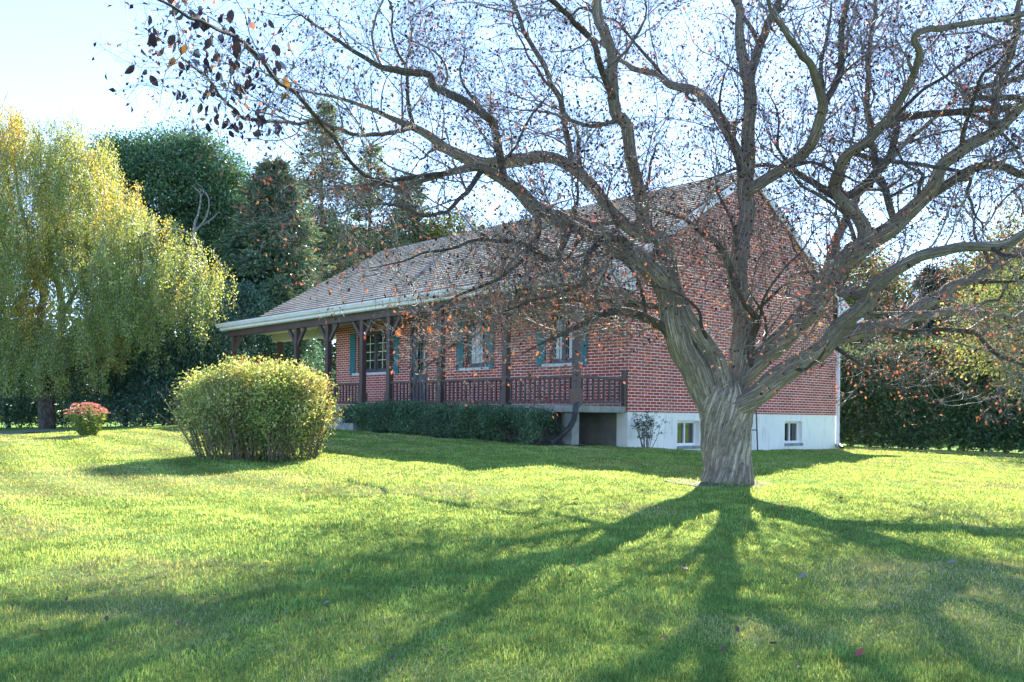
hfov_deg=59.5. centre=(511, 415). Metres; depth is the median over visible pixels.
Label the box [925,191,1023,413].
tree
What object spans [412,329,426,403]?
door
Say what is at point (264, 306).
lilac bush
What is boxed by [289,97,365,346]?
larch tree
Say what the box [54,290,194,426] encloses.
lilac bush
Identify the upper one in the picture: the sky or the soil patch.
the sky
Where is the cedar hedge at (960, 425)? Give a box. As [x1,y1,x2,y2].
[835,333,1023,452]
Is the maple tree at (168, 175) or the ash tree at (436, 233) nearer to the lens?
the maple tree at (168, 175)
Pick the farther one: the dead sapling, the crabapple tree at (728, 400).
the dead sapling
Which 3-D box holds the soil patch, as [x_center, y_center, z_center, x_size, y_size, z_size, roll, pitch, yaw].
[2.563,0.826,11.035,1.359,0.048,1.203,1,0,-36]
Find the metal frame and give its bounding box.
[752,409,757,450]
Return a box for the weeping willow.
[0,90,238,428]
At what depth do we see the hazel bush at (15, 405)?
34.88 m
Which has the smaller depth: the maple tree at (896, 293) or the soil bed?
the soil bed
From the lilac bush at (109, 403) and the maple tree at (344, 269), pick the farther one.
the maple tree at (344, 269)
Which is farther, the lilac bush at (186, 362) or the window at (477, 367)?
the lilac bush at (186, 362)
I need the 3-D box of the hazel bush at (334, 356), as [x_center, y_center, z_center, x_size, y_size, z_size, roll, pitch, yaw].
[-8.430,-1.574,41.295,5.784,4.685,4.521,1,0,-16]
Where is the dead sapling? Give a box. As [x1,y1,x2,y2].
[191,182,219,347]
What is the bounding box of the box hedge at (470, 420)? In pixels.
[337,397,569,444]
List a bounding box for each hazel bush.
[0,314,106,427]
[284,339,335,405]
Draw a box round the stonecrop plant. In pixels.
[64,402,110,435]
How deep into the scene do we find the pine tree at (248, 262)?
36.18 m
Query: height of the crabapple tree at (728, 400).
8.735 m
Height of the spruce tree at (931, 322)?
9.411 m
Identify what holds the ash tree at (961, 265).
on the lawn at (502, 669)
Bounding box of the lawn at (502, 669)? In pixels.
[0,411,1023,681]
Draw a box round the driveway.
[0,429,72,433]
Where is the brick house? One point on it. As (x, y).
(610, 402)
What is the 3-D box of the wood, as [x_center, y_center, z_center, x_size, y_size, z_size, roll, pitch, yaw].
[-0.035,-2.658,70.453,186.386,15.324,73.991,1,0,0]
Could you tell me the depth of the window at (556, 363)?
20.74 m
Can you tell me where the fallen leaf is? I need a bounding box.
[855,647,863,655]
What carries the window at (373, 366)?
in the brick house
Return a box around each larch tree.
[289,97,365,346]
[313,138,413,343]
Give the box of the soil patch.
[664,477,770,487]
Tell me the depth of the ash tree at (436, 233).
52.87 m
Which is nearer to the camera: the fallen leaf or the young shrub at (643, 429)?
the fallen leaf
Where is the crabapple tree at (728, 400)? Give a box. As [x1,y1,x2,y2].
[92,0,1023,484]
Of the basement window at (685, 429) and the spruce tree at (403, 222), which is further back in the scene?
the spruce tree at (403, 222)
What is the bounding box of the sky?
[0,0,1023,416]
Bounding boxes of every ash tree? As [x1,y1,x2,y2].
[407,206,488,242]
[923,229,1023,349]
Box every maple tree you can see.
[74,107,255,424]
[308,198,424,355]
[820,244,920,354]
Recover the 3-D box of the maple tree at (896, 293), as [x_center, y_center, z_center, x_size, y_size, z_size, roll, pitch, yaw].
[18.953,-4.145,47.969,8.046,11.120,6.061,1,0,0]
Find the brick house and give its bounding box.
[215,173,867,449]
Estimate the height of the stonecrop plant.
0.722 m
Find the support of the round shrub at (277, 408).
on the lawn at (502, 669)
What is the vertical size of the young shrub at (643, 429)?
0.878 m
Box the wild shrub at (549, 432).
[545,417,563,442]
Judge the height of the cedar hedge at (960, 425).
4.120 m
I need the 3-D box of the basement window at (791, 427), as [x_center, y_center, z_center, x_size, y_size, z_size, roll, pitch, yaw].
[7.453,0.489,23.947,0.920,0.650,0.230,1,0,-43]
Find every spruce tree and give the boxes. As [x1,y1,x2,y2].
[380,174,441,249]
[896,263,978,349]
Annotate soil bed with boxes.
[373,429,597,444]
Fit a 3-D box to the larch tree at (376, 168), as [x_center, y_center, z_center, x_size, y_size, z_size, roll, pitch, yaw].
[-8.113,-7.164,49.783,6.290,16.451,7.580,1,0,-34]
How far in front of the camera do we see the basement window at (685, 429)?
20.82 m
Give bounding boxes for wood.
[0,284,994,429]
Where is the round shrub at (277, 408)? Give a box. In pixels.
[156,352,358,461]
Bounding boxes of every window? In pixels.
[352,330,395,375]
[459,319,488,370]
[541,312,583,366]
[677,421,699,448]
[784,421,802,445]
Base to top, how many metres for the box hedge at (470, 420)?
1.152 m
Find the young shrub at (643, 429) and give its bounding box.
[631,407,669,448]
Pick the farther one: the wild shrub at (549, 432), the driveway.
the driveway
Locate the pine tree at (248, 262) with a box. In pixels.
[196,153,337,363]
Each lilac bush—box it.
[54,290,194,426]
[108,282,267,425]
[178,275,335,384]
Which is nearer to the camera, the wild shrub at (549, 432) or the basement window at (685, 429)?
the wild shrub at (549, 432)

